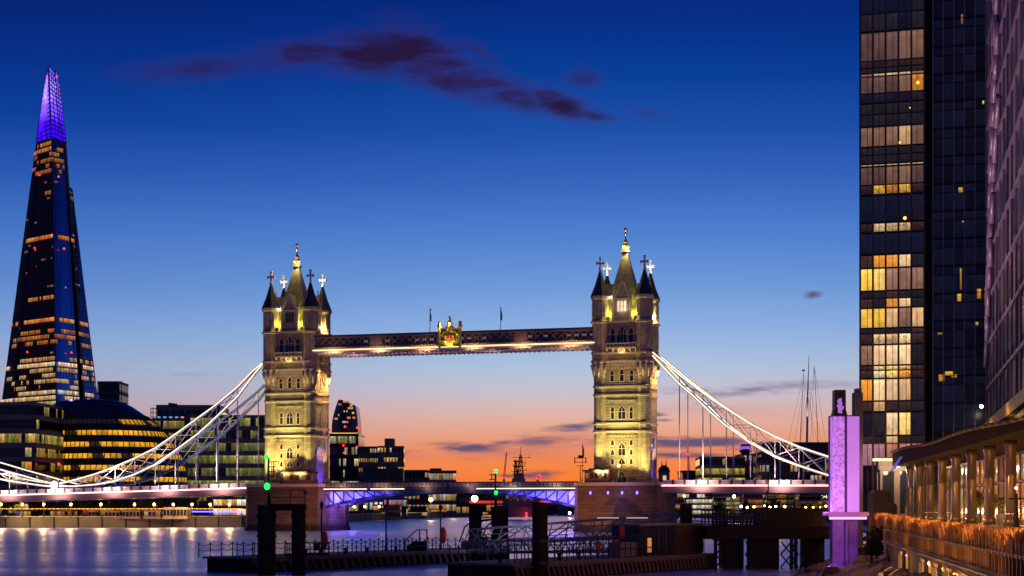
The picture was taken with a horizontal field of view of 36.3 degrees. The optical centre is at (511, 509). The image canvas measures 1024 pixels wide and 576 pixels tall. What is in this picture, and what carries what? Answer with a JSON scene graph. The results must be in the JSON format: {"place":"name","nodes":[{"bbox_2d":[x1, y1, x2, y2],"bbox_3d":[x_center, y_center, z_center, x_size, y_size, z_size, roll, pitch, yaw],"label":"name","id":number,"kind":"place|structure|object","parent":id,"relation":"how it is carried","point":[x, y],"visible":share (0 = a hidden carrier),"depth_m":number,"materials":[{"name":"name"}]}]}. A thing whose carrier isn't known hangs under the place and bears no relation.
{"place":"outdoors","nodes":[
{"label":"outdoors","id":0,"kind":"place"},
{"bbox_2d":[332,398,361,434],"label":"curved glass tower","id":1,"kind":"structure","parent":0,"point":[346,417],"depth_m":1491.65,"materials":[{"name":"blue"}]},
{"bbox_2d":[0,0,858,494],"label":"sky","id":2,"kind":"structure","parent":0,"point":[463,161],"materials":[{"name":"blue"}]},
{"bbox_2d":[0,514,866,575],"bbox_3d":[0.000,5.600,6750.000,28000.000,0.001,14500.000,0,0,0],"label":"river water","id":3,"kind":"structure","parent":0,"point":[165,551],"depth_m":229.28,"materials":[{"name":"blue liquid"}]},
{"bbox_2d":[257,489,306,575],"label":"mooring gantry","id":4,"kind":"object","parent":3,"relation":"in","point":[266,535],"visible":1,"depth_m":132.43,"materials":[{"name":"metal"}]},
{"bbox_2d":[263,455,278,504],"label":"signal post","id":5,"kind":"object","parent":4,"relation":"on","point":[267,485],"visible":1,"depth_m":132.94,"materials":[{"name":"metal"}]},
{"bbox_2d":[244,480,350,530],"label":"bridge pier","id":6,"kind":"structure","parent":3,"relation":"in","point":[335,518],"depth_m":404.67,"materials":[{"name":"stone"}]},
{"bbox_2d":[0,483,248,501],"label":"approach span","id":7,"kind":"object","parent":6,"relation":"on","point":[144,492],"visible":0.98,"depth_m":418.62,"materials":[{"name":"pink paint"}]},
{"bbox_2d":[0,468,50,489],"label":"suspension chain","id":8,"kind":"object","parent":7,"relation":"attached to","point":[9,480],"visible":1,"depth_m":427.18,"materials":[{"name":"white metal"}]},
{"bbox_2d":[0,461,78,489],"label":"suspension chain","id":9,"kind":"object","parent":7,"relation":"attached to","point":[30,471],"visible":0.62,"depth_m":441.36,"materials":[{"name":"white metal"}]},
{"bbox_2d":[59,362,263,487],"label":"suspension chain","id":10,"kind":"object","parent":7,"relation":"on","point":[256,370],"visible":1,"depth_m":415.01,"materials":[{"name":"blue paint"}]},
{"bbox_2d":[85,383,264,487],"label":"suspension chain","id":11,"kind":"object","parent":7,"relation":"on","point":[220,435],"visible":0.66,"depth_m":427.36,"materials":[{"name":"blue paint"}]},
{"bbox_2d":[262,243,331,483],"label":"bridge tower","id":12,"kind":"structure","parent":6,"relation":"on","point":[296,372],"depth_m":408.82,"materials":[{"name":"stone"}]},
{"bbox_2d":[285,335,294,351],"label":"window","id":13,"kind":"structure","parent":12,"relation":"in","point":[289,344],"depth_m":408.57,"materials":[{"name":"glass"}]},
{"bbox_2d":[281,470,318,483],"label":"bridge cabin","id":14,"kind":"object","parent":6,"relation":"on","point":[299,476],"visible":0.97,"depth_m":404.62,"materials":[{"name":"brown brick"}]},
{"bbox_2d":[323,482,463,507],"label":"bascule leaf","id":15,"kind":"object","parent":6,"relation":"attached to","point":[344,493],"visible":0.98,"depth_m":400.78,"materials":[{"name":"blue metal"}]},
{"bbox_2d":[202,547,511,572],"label":"pontoon","id":16,"kind":"object","parent":3,"relation":"on","point":[249,563],"visible":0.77,"depth_m":149.31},
{"bbox_2d":[198,537,443,556],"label":"chain railing","id":17,"kind":"object","parent":16,"relation":"on","point":[254,548],"visible":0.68,"depth_m":154.37,"materials":[{"name":"metal"}]},
{"bbox_2d":[320,537,477,553],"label":"chain railing","id":18,"kind":"object","parent":16,"relation":"on","point":[399,541],"visible":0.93,"depth_m":155.49,"materials":[{"name":"metal"}]},
{"bbox_2d":[404,529,427,550],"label":"boarding steps","id":19,"kind":"structure","parent":16,"relation":"on","point":[419,543],"depth_m":159.81,"materials":[{"name":"metal"}]},
{"bbox_2d":[459,518,501,546],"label":"gangway landing","id":20,"kind":"object","parent":16,"relation":"on","point":[482,537],"visible":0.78,"depth_m":174.96,"materials":[{"name":"metal"}]},
{"bbox_2d":[461,538,611,553],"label":"gangway","id":21,"kind":"object","parent":16,"relation":"on","point":[487,551],"visible":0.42,"depth_m":160.52,"materials":[{"name":"grey metal"}]},
{"bbox_2d":[461,513,679,547],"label":"gangway","id":22,"kind":"object","parent":16,"relation":"on","point":[602,519],"visible":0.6,"depth_m":162.95,"materials":[{"name":"grey metal"}]},
{"bbox_2d":[468,504,481,536],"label":"mooring pile","id":23,"kind":"object","parent":3,"relation":"in","point":[475,511],"visible":0.4,"depth_m":185.36,"materials":[{"name":"metal"}]},
{"bbox_2d":[490,493,508,547],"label":"mooring pile","id":24,"kind":"object","parent":3,"relation":"in","point":[499,514],"visible":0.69,"depth_m":176.21,"materials":[{"name":"metal"}]},
{"bbox_2d":[504,446,539,516],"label":"warship","id":25,"kind":"object","parent":3,"relation":"on","point":[519,507],"visible":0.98,"depth_m":877.00,"materials":[{"name":"grey paint"}]},
{"bbox_2d":[531,502,548,575],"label":"mooring pile","id":26,"kind":"object","parent":3,"relation":"in","point":[540,542],"visible":1,"depth_m":121.46,"materials":[{"name":"wood"}]},
{"bbox_2d":[442,553,717,575],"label":"pontoon","id":27,"kind":"object","parent":3,"relation":"on","point":[594,566],"visible":0.93,"depth_m":130.23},
{"bbox_2d":[449,541,590,561],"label":"chain railing","id":28,"kind":"object","parent":27,"relation":"on","point":[492,546],"visible":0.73,"depth_m":129.18,"materials":[{"name":"metal"}]},
{"bbox_2d":[507,533,662,563],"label":"bar railing","id":29,"kind":"object","parent":27,"relation":"on","point":[591,549],"visible":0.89,"depth_m":130.57,"materials":[{"name":"metal"}]},
{"bbox_2d":[609,542,637,556],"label":"deck locker","id":30,"kind":"object","parent":27,"relation":"on","point":[622,551],"visible":0.71,"depth_m":137.39,"materials":[{"name":"grey paint"}]},
{"bbox_2d":[609,523,705,555],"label":"container shed","id":31,"kind":"structure","parent":27,"relation":"on","point":[679,538],"depth_m":144.27,"materials":[{"name":"brown metal"}]},
{"bbox_2d":[573,478,674,532],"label":"bridge pier","id":32,"kind":"structure","parent":3,"relation":"in","point":[594,500],"depth_m":380.73,"materials":[{"name":"stone"}]},
{"bbox_2d":[448,481,578,507],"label":"bascule leaf","id":33,"kind":"object","parent":32,"relation":"attached to","point":[561,492],"visible":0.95,"depth_m":389.89,"materials":[{"name":"blue metal"}]},
{"bbox_2d":[583,468,612,481],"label":"bridge cabin","id":34,"kind":"object","parent":32,"relation":"on","point":[598,474],"visible":0.97,"depth_m":383.81,"materials":[{"name":"brown stone"}]},
{"bbox_2d":[590,228,659,481],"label":"bridge tower","id":35,"kind":"structure","parent":32,"relation":"on","point":[625,367],"depth_m":385.47,"materials":[{"name":"stone"}]},
{"bbox_2d":[312,327,594,355],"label":"walkway","id":36,"kind":"structure","parent":35,"relation":"attached to","point":[503,340],"depth_m":395.74,"materials":[{"name":"red metal"}]},
{"bbox_2d":[437,316,462,348],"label":"crest panel","id":37,"kind":"object","parent":36,"relation":"on","point":[449,335],"visible":1,"depth_m":395.70,"materials":[{"name":"metal"}]},
{"bbox_2d":[322,347,591,357],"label":"walkway","id":38,"kind":"structure","parent":35,"relation":"attached to","point":[462,352],"depth_m":403.97,"materials":[{"name":"white metal"}]},
{"bbox_2d":[616,325,626,343],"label":"window","id":39,"kind":"structure","parent":35,"relation":"in","point":[621,335],"depth_m":385.41,"materials":[{"name":"glass"}]},
{"bbox_2d":[652,351,827,479],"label":"suspension chain","id":40,"kind":"object","parent":35,"relation":"attached to","point":[697,399],"visible":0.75,"depth_m":376.20,"materials":[{"name":"white paint"}]},
{"bbox_2d":[660,479,827,492],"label":"approach span","id":41,"kind":"object","parent":40,"relation":"hanging from","point":[746,486],"visible":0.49,"depth_m":374.58,"materials":[{"name":"pink paint"}]},
{"bbox_2d":[661,357,826,479],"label":"suspension chain","id":42,"kind":"object","parent":41,"relation":"attached to","point":[699,397],"visible":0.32,"depth_m":390.06,"materials":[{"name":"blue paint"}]},
{"bbox_2d":[680,504,691,522],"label":"mooring pile","id":43,"kind":"object","parent":3,"relation":"in","point":[685,513],"visible":0.25,"depth_m":151.49,"materials":[{"name":"metal"}]},
{"bbox_2d":[700,508,829,568],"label":"river pier","id":44,"kind":"structure","parent":3,"relation":"in","point":[809,528],"depth_m":146.80,"materials":[{"name":"metal"}]},
{"bbox_2d":[701,508,765,525],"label":"pier railing","id":45,"kind":"object","parent":44,"relation":"on","point":[723,516],"visible":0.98,"depth_m":146.07,"materials":[{"name":"metal"}]},
{"bbox_2d":[762,473,778,507],"bbox_3d":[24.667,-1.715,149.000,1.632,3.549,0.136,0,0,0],"label":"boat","id":46,"kind":"object","parent":44,"relation":"on","point":[769,500],"visible":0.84,"depth_m":148.96,"materials":[{"name":"metal"}]},
{"bbox_2d":[349,512,557,517],"bbox_3d":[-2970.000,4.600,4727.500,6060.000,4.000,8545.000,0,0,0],"label":"bank","id":47,"kind":"structure","parent":0,"point":[437,515],"depth_m":1086.27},
{"bbox_2d":[0,502,18,515],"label":"tree","id":48,"kind":"object","parent":47,"relation":"on","point":[7,505],"visible":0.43,"depth_m":499.62,"materials":[{"name":"green plant"}]},
{"bbox_2d":[0,402,63,515],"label":"office block","id":49,"kind":"structure","parent":47,"relation":"on","point":[31,435],"depth_m":598.85,"materials":[{"name":"black"}]},
{"bbox_2d":[1,64,97,404],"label":"glass spire","id":50,"kind":"structure","parent":47,"relation":"on","point":[50,359],"depth_m":1085.47,"materials":[{"name":"blue"}]},
{"bbox_2d":[49,510,77,515],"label":"embankment kiosk","id":51,"kind":"object","parent":47,"relation":"on","point":[62,512],"visible":0.66,"depth_m":477.94,"materials":[{"name":"beige"}]},
{"bbox_2d":[72,500,92,515],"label":"tree","id":52,"kind":"object","parent":47,"relation":"on","point":[85,503],"visible":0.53,"depth_m":499.23,"materials":[{"name":"green plant"}]},
{"bbox_2d":[97,381,128,403],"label":"hospital tower","id":53,"kind":"structure","parent":47,"relation":"on","point":[113,390],"depth_m":1299.94,"materials":[{"name":"black"}]},
{"bbox_2d":[31,497,198,515],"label":"embankment gallery","id":54,"kind":"object","parent":47,"relation":"on","point":[96,505],"visible":0.41,"depth_m":559.96,"materials":[{"name":"black"}]},
{"bbox_2d":[104,499,127,510],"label":"tree","id":55,"kind":"object","parent":47,"relation":"on","point":[118,503],"visible":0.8,"depth_m":504.75,"materials":[{"name":"green plant"}]},
{"bbox_2d":[0,516,240,527],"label":"embankment wall","id":56,"kind":"structure","parent":47,"relation":"on","point":[83,521],"depth_m":477.34,"materials":[{"name":"stone"}]},
{"bbox_2d":[54,399,187,487],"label":"glass hall","id":57,"kind":"structure","parent":47,"relation":"on","point":[100,434],"depth_m":629.16,"materials":[{"name":"black"}]},
{"bbox_2d":[121,510,143,518],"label":"embankment kiosk","id":58,"kind":"object","parent":47,"relation":"on","point":[127,514],"visible":0.87,"depth_m":477.94,"materials":[{"name":"brown brick"}]},
{"bbox_2d":[143,510,162,518],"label":"embankment kiosk","id":59,"kind":"object","parent":47,"relation":"on","point":[148,514],"visible":0.86,"depth_m":477.94,"materials":[{"name":"beige"}]},
{"bbox_2d":[142,498,164,509],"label":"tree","id":60,"kind":"object","parent":47,"relation":"on","point":[148,503],"visible":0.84,"depth_m":498.75,"materials":[{"name":"green plant"}]},
{"bbox_2d":[152,418,187,464],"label":"office block","id":61,"kind":"structure","parent":47,"relation":"on","point":[170,426],"depth_m":660.21,"materials":[{"name":"black"}]},
{"bbox_2d":[162,507,190,518],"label":"embankment kiosk","id":62,"kind":"object","parent":47,"relation":"on","point":[182,512],"visible":0.99,"depth_m":477.94,"materials":[{"name":"beige"}]},
{"bbox_2d":[171,497,197,508],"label":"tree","id":63,"kind":"object","parent":47,"relation":"on","point":[184,502],"visible":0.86,"depth_m":503.76,"materials":[{"name":"green plant"}]},
{"bbox_2d":[151,403,228,417],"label":"office block","id":64,"kind":"structure","parent":47,"relation":"on","point":[172,410],"depth_m":700.44,"materials":[{"name":"black"}]},
{"bbox_2d":[187,415,264,515],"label":"office block","id":65,"kind":"structure","parent":47,"relation":"on","point":[248,448],"depth_m":585.94,"materials":[{"name":"black"}]},
{"bbox_2d":[213,497,245,515],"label":"lit restaurant","id":66,"kind":"structure","parent":47,"relation":"on","point":[222,503],"depth_m":519.94,"materials":[{"name":"yellow"}]},
{"bbox_2d":[241,513,431,526],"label":"embankment wall","id":67,"kind":"structure","parent":47,"relation":"on","point":[365,517],"depth_m":799.71,"materials":[{"name":"stone"}]},
{"bbox_2d":[329,433,364,512],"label":"office block","id":68,"kind":"structure","parent":47,"relation":"on","point":[343,458],"depth_m":999.56,"materials":[{"name":"black glass"}]},
{"bbox_2d":[358,446,377,513],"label":"brick block","id":69,"kind":"structure","parent":47,"relation":"on","point":[367,456],"depth_m":965.00,"materials":[{"name":"black"}]},
{"bbox_2d":[363,468,403,513],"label":"riverside pavilion","id":70,"kind":"structure","parent":47,"relation":"on","point":[383,474],"depth_m":900.44,"materials":[{"name":"black"}]},
{"bbox_2d":[373,504,401,518],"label":"riverside stall","id":71,"kind":"object","parent":47,"relation":"on","point":[394,511],"visible":0.84,"depth_m":839.94,"materials":[{"name":"black"}]},
{"bbox_2d":[378,438,404,497],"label":"brick block","id":72,"kind":"structure","parent":47,"relation":"on","point":[391,454],"depth_m":955.51,"materials":[{"name":"black"}]},
{"bbox_2d":[384,498,407,518],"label":"riverside stall","id":73,"kind":"object","parent":47,"relation":"on","point":[404,503],"visible":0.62,"depth_m":899.94,"materials":[{"name":"black"}]},
{"bbox_2d":[405,470,429,508],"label":"riverside block","id":74,"kind":"structure","parent":47,"relation":"on","point":[417,476],"depth_m":1100.00,"materials":[{"name":"black"}]},
{"bbox_2d":[408,506,427,516],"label":"riverside stall","id":75,"kind":"object","parent":47,"relation":"on","point":[423,510],"visible":0.68,"depth_m":959.94,"materials":[{"name":"black"}]},
{"bbox_2d":[430,468,455,512],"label":"riverside block","id":76,"kind":"structure","parent":47,"relation":"on","point":[440,475],"depth_m":1150.27,"materials":[{"name":"brown brick"}]},
{"bbox_2d":[456,495,469,512],"bbox_3d":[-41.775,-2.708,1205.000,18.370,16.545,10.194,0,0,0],"label":"riverside stall","id":77,"kind":"object","parent":47,"relation":"on","point":[462,503],"visible":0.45,"depth_m":1199.94,"materials":[{"name":"black"}]},
{"bbox_2d":[470,501,572,515],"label":"red lit bridge","id":78,"kind":"structure","parent":47,"relation":"on","point":[562,510],"depth_m":1379.20,"materials":[{"name":"metal"}]},
{"bbox_2d":[788,362,825,442],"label":"cable mast","id":79,"kind":"object","parent":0,"point":[806,407],"visible":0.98,"depth_m":521.97,"materials":[{"name":"white paint"}]},
{"bbox_2d":[801,553,915,575],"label":"foreshore","id":80,"kind":"structure","parent":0,"point":[881,562],"depth_m":115.39,"materials":[{"name":"stone"}]},
{"bbox_2d":[822,566,840,575],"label":"boulder","id":81,"kind":"object","parent":80,"relation":"on","point":[831,570],"visible":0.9,"depth_m":121.68,"materials":[{"name":"stone"}]},
{"bbox_2d":[822,390,868,566],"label":"lit pylon","id":82,"kind":"object","parent":80,"relation":"on","point":[843,514],"visible":0.99,"depth_m":130.15,"materials":[{"name":"stone"}]},
{"bbox_2d":[852,388,862,546],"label":"stone fin","id":83,"kind":"object","parent":80,"relation":"on","point":[857,401],"visible":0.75,"depth_m":150.00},
{"bbox_2d":[857,535,884,562],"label":"tree","id":84,"kind":"object","parent":80,"relation":"on","point":[872,546],"visible":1,"depth_m":121.81,"materials":[{"name":"green plant"}]},
{"bbox_2d":[862,526,883,554],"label":"tree","id":85,"kind":"object","parent":80,"relation":"on","point":[878,532],"visible":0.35,"depth_m":128.04,"materials":[{"name":"green plant"}]},
{"bbox_2d":[866,536,994,575],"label":"quay wall","id":86,"kind":"structure","parent":80,"relation":"on","point":[911,560],"depth_m":86.45,"materials":[{"name":"stone"}]},
{"bbox_2d":[867,515,1023,575],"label":"slat fence","id":87,"kind":"object","parent":86,"relation":"on","point":[949,546],"visible":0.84,"depth_m":72.80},
{"bbox_2d":[906,529,1021,575],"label":"planter","id":88,"kind":"object","parent":86,"relation":"on","point":[1014,550],"depth_m":63.27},
{"bbox_2d":[871,511,1023,547],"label":"dry grass","id":89,"kind":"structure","parent":88,"relation":"on","point":[969,528],"depth_m":72.89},
{"bbox_2d":[925,0,931,515],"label":"link block","id":90,"kind":"structure","parent":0,"point":[928,220],"depth_m":165.81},
{"bbox_2d":[935,520,1023,531],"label":"promenade paving","id":91,"kind":"structure","parent":0,"point":[1009,527],"depth_m":96.66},
{"bbox_2d":[868,490,896,516],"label":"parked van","id":92,"kind":"object","parent":91,"relation":"on","point":[880,501],"visible":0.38,"depth_m":146.00,"materials":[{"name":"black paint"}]},
{"bbox_2d":[890,416,1023,525],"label":"colonnade","id":93,"kind":"object","parent":91,"relation":"on","point":[988,459],"visible":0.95,"depth_m":114.98,"materials":[{"name":"stone"}]},
{"bbox_2d":[983,0,1023,424],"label":"plum clad building","id":94,"kind":"structure","parent":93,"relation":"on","point":[1003,363],"depth_m":119.55,"materials":[{"name":"purple glass"}]},
{"bbox_2d":[996,514,1004,524],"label":"plant pot","id":95,"kind":"object","parent":91,"relation":"on","point":[1000,518],"visible":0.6,"depth_m":97.72,"materials":[{"name":"ceramic"}]},
{"bbox_2d":[991,496,1004,513],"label":"tree","id":96,"kind":"object","parent":95,"relation":"in","point":[998,502],"visible":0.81,"depth_m":97.85,"materials":[{"name":"green plant"}]},
{"bbox_2d":[1008,487,1023,526],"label":"street lamp","id":97,"kind":"object","parent":91,"relation":"on","point":[1016,522],"visible":0.95,"depth_m":87.91,"materials":[{"name":"metal"}]},
{"bbox_3d":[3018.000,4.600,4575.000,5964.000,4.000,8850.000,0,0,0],"label":"bank","id":98,"kind":"structure","parent":0,"visible":0},
{"bbox_2d":[657,462,670,481],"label":"domed turret","id":99,"kind":"object","parent":98,"relation":"on","point":[663,471],"visible":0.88,"depth_m":897.44,"materials":[{"name":"black stone"}]},
{"bbox_2d":[675,493,686,515],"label":"quayside building","id":100,"kind":"structure","parent":98,"relation":"on","point":[679,498],"depth_m":699.94,"materials":[{"name":"brown brick"}]},
{"bbox_2d":[677,470,695,479],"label":"office block","id":101,"kind":"structure","parent":98,"relation":"on","point":[691,474],"depth_m":799.94,"materials":[{"name":"black"}]},
{"bbox_2d":[686,493,712,515],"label":"quayside building","id":102,"kind":"structure","parent":98,"relation":"on","point":[699,502],"depth_m":689.94,"materials":[{"name":"grey brick"}]},
{"bbox_2d":[695,457,745,496],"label":"office block","id":103,"kind":"structure","parent":98,"relation":"on","point":[718,468],"depth_m":759.34,"materials":[{"name":"black"}]},
{"bbox_2d":[713,497,738,515],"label":"quayside building","id":104,"kind":"structure","parent":98,"relation":"on","point":[728,501],"depth_m":709.94,"materials":[{"name":"black glass"}]},
{"bbox_2d":[735,454,753,479],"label":"office block","id":105,"kind":"structure","parent":98,"relation":"on","point":[747,465],"depth_m":770.00,"materials":[{"name":"black"}]},
{"bbox_2d":[739,493,762,515],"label":"quayside building","id":106,"kind":"structure","parent":98,"relation":"on","point":[755,500],"depth_m":679.94,"materials":[{"name":"brown brick"}]},
{"bbox_2d":[763,493,800,507],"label":"quayside building","id":107,"kind":"structure","parent":98,"relation":"on","point":[782,497],"depth_m":689.94,"materials":[{"name":"brown brick"}]},
{"bbox_2d":[753,442,827,495],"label":"office block","id":108,"kind":"structure","parent":98,"relation":"on","point":[765,465],"depth_m":699.49,"materials":[{"name":"black"}]},
{"bbox_2d":[793,496,821,507],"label":"quayside building","id":109,"kind":"structure","parent":98,"relation":"on","point":[809,498],"depth_m":659.94,"materials":[{"name":"brown brick"}]},
{"bbox_2d":[859,0,924,518],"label":"lit glass tower","id":110,"kind":"structure","parent":98,"relation":"on","point":[892,209],"depth_m":161.12,"materials":[{"name":"black"}]},
{"bbox_2d":[873,457,915,516],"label":"quay pavilion","id":111,"kind":"structure","parent":98,"relation":"on","point":[894,482],"depth_m":154.71,"materials":[{"name":"beige"}]},
{"bbox_2d":[932,0,986,518],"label":"dark glass tower","id":112,"kind":"structure","parent":98,"relation":"on","point":[959,174],"depth_m":157.29,"materials":[{"name":"black"}]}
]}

